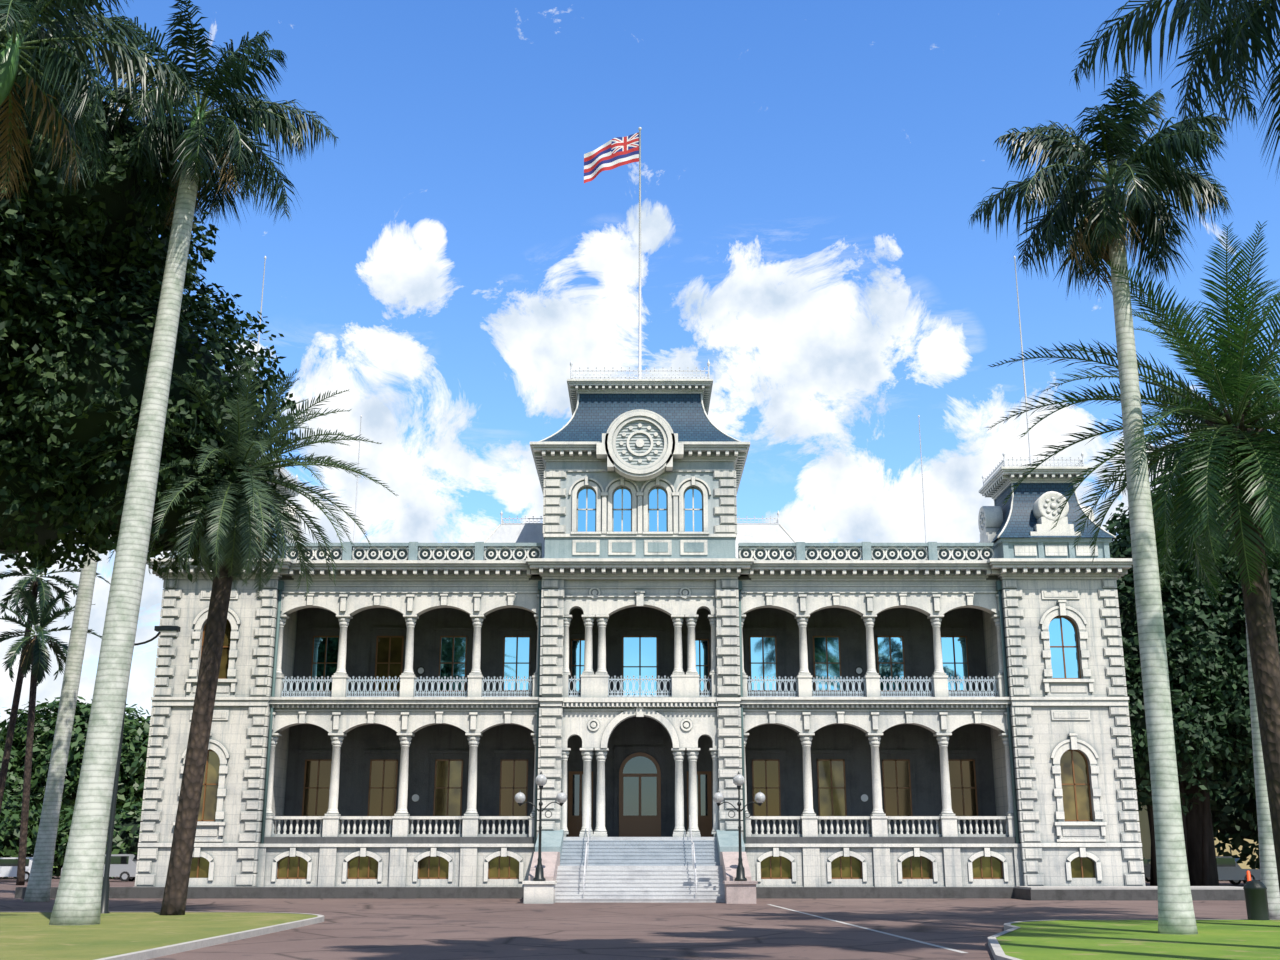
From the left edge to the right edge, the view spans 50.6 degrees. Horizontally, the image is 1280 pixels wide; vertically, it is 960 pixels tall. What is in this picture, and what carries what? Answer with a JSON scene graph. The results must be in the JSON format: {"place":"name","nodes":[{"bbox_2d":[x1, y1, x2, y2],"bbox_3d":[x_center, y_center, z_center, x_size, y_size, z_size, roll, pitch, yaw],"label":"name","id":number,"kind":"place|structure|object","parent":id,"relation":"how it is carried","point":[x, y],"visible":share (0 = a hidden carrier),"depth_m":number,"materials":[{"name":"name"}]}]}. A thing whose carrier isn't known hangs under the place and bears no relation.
{"place":"outdoors","nodes":[
{"label":"outdoors","id":0,"kind":"place"},
{"bbox_2d":[0,912,317,959],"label":"lawn","id":1,"kind":"structure","parent":0,"point":[30,936],"depth_m":29.73,"materials":[{"name":"green plant"}]},
{"bbox_2d":[0,0,195,202],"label":"royal palm","id":2,"kind":"object","parent":1,"relation":"on","point":[64,120],"visible":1,"depth_m":31.38,"materials":[{"name":"green"}]},
{"bbox_2d":[49,0,339,925],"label":"royal palm","id":3,"kind":"object","parent":1,"relation":"on","point":[203,140],"visible":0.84,"depth_m":37.85,"materials":[{"name":"green"}]},
{"bbox_2d":[76,353,396,914],"bbox_3d":[-12.512,4.536,40.962,9.509,16.662,9.490,0,-15,0],"label":"date palm","id":4,"kind":"object","parent":1,"relation":"on","point":[236,536],"visible":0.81,"depth_m":40.73,"materials":[{"name":"green plant"}]},
{"bbox_2d":[0,876,1259,959],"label":"road","id":5,"kind":"structure","parent":0,"point":[436,929],"depth_m":34.28,"materials":[{"name":"grey asphalt"}]},
{"bbox_2d":[0,857,32,881],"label":"van","id":6,"kind":"object","parent":5,"relation":"on","point":[8,867],"visible":0.32,"depth_m":91.80,"materials":[{"name":"white paint"}]},
{"bbox_2d":[0,723,46,813],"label":"tree","id":7,"kind":"object","parent":5,"relation":"on","point":[14,777],"visible":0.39,"depth_m":113.81,"materials":[{"name":"green plant"}]},
{"bbox_2d":[0,587,101,884],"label":"palm","id":8,"kind":"object","parent":5,"relation":"on","point":[35,654],"visible":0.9,"depth_m":83.81,"materials":[{"name":"green plant"}]},
{"bbox_2d":[0,533,109,811],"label":"palm","id":9,"kind":"object","parent":5,"relation":"on","point":[37,584],"visible":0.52,"depth_m":88.55,"materials":[{"name":"green plant"}]},
{"bbox_2d":[0,790,143,878],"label":"hedge","id":10,"kind":"object","parent":5,"relation":"on","point":[127,822],"visible":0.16,"depth_m":102.58,"materials":[{"name":"green plant"}]},
{"bbox_2d":[61,854,138,881],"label":"van","id":11,"kind":"object","parent":5,"relation":"on","point":[123,867],"visible":0.48,"depth_m":91.94,"materials":[{"name":"grey paint"}]},
{"bbox_2d":[24,253,202,901],"bbox_3d":[-22.080,2.806,56.275,6.417,28.155,6.213,12,-20,-38],"label":"palm tree","id":12,"kind":"object","parent":5,"relation":"on","point":[38,888],"visible":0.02,"depth_m":53.93,"materials":[{"name":"grey"}]},
{"bbox_2d":[129,736,149,798],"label":"tree","id":13,"kind":"object","parent":5,"relation":"on","point":[143,755],"visible":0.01,"depth_m":96.45,"materials":[{"name":"green plant"}]},
{"bbox_2d":[101,626,180,912],"bbox_3d":[-14.885,8.546,40.176,1.670,8.460,0.418,0,-15,0],"label":"street lamp","id":14,"kind":"object","parent":5,"relation":"on","point":[106,883],"visible":0.63,"depth_m":39.78,"materials":[{"name":"black metal"}]},
{"bbox_2d":[0,0,299,581],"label":"canopy tree","id":15,"kind":"object","parent":5,"relation":"on","point":[80,288],"visible":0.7,"depth_m":40.07,"materials":[{"name":"green plant"}]},
{"bbox_2d":[95,912,324,959],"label":"curb","id":16,"kind":"structure","parent":5,"relation":"on","point":[173,949],"depth_m":27.12,"materials":[{"name":"concrete"}]},
{"bbox_2d":[14,886,1244,899],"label":"low wall","id":17,"kind":"structure","parent":5,"relation":"on","point":[1116,892],"depth_m":56.33,"materials":[{"name":"concrete"}]},
{"bbox_2d":[522,815,757,903],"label":"front stairs","id":18,"kind":"structure","parent":5,"relation":"on","point":[639,871],"depth_m":53.56,"materials":[{"name":"grey stone"}]},
{"bbox_2d":[515,771,566,880],"bbox_3d":[-3.800,13.164,51.650,2.020,4.080,0.480,0,-15,0],"label":"lamp post","id":19,"kind":"object","parent":18,"relation":"on","point":[541,782],"visible":1,"depth_m":51.76,"materials":[{"name":"black metal"}]},
{"bbox_2d":[713,771,764,880],"bbox_3d":[3.800,13.164,51.650,2.020,4.080,0.480,0,-15,0],"label":"lamp post","id":20,"kind":"object","parent":18,"relation":"on","point":[738,782],"visible":1,"depth_m":51.76,"materials":[{"name":"black metal"}]},
{"bbox_2d":[767,904,966,952],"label":"road markings","id":21,"kind":"object","parent":5,"relation":"on","point":[874,930],"visible":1,"depth_m":31.97,"materials":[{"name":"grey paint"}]},
{"bbox_2d":[985,220,1279,891],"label":"date palm","id":22,"kind":"object","parent":5,"relation":"on","point":[1240,459],"visible":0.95,"depth_m":33.45,"materials":[{"name":"green plant"}]},
{"bbox_2d":[988,919,1279,959],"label":"lawn kerb","id":23,"kind":"structure","parent":5,"relation":"on","point":[997,952],"depth_m":28.44,"materials":[{"name":"concrete"}]},
{"bbox_2d":[1141,858,1150,881],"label":"dark car","id":24,"kind":"object","parent":5,"relation":"on","point":[1146,864],"visible":0.18,"depth_m":89.95,"materials":[{"name":"grey paint"}]},
{"bbox_2d":[1103,488,1279,885],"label":"banyan tree","id":25,"kind":"object","parent":5,"relation":"on","point":[1206,649],"visible":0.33,"depth_m":67.78,"materials":[{"name":"green plant"}]},
{"bbox_2d":[1136,770,1259,868],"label":"tree","id":26,"kind":"object","parent":5,"relation":"on","point":[1234,818],"visible":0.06,"depth_m":94.72,"materials":[{"name":"green plant"}]},
{"bbox_2d":[1120,358,1279,918],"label":"royal palm","id":27,"kind":"object","parent":5,"relation":"on","point":[1268,874],"visible":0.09,"depth_m":37.65,"materials":[{"name":"green"}]},
{"bbox_2d":[1216,856,1259,884],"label":"car","id":28,"kind":"object","parent":5,"relation":"on","point":[1231,870],"visible":0.41,"depth_m":80.28,"materials":[{"name":"white paint"}]},
{"bbox_2d":[1246,871,1250,880],"bbox_3d":[26.700,17.667,59.337,0.296,1.100,0.296,-6,-17,22],"label":"bollard","id":29,"kind":"object","parent":5,"relation":"on","point":[1248,876],"visible":0.43,"depth_m":59.36,"materials":[{"name":"orange plastic"}]},
{"bbox_2d":[134,127,1144,886],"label":"palace","id":30,"kind":"structure","parent":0,"point":[638,633],"depth_m":61.36,"materials":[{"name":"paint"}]},
{"bbox_2d":[584,132,638,182],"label":"flag","id":31,"kind":"object","parent":30,"relation":"attached to","point":[613,153],"visible":1,"depth_m":71.86,"materials":[{"name":"fabric"}]},
{"bbox_2d":[0,0,1279,729],"label":"sky","id":32,"kind":"structure","parent":0,"point":[814,173],"materials":[{"name":"blue"}]},
{"bbox_2d":[996,920,1279,959],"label":"lawn","id":33,"kind":"structure","parent":0,"point":[1141,940],"depth_m":26.30,"materials":[{"name":"green plant"}]},
{"bbox_2d":[968,71,1234,934],"bbox_3d":[11.992,0.036,32.357,6.849,20.724,6.338,0,-15,0],"label":"royal palm","id":34,"kind":"object","parent":33,"relation":"on","point":[1101,227],"visible":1,"depth_m":33.01,"materials":[{"name":"green"}]},
{"bbox_2d":[1069,0,1279,182],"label":"royal palm","id":35,"kind":"object","parent":33,"relation":"on","point":[1235,31],"visible":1,"depth_m":26.62,"materials":[{"name":"green"}]},
{"bbox_2d":[1243,880,1269,919],"bbox_3d":[16.000,10.895,35.168,0.580,1.000,0.580,0,-15,0],"label":"litter bin","id":36,"kind":"object","parent":33,"relation":"on","point":[1255,893],"visible":1,"depth_m":34.98,"materials":[{"name":"green"}]},
{"label":"ground","id":37,"kind":"structure","parent":0,"visible":0},
{"bbox_2d":[0,696,152,875],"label":"tree","id":38,"kind":"object","parent":37,"relation":"on","point":[135,733],"visible":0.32,"depth_m":116.46,"materials":[{"name":"green plant"}]},
{"bbox_2d":[1134,789,1257,868],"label":"distant building","id":39,"kind":"structure","parent":37,"relation":"on","point":[1143,821],"depth_m":109.44,"materials":[{"name":"beige"}]}
]}

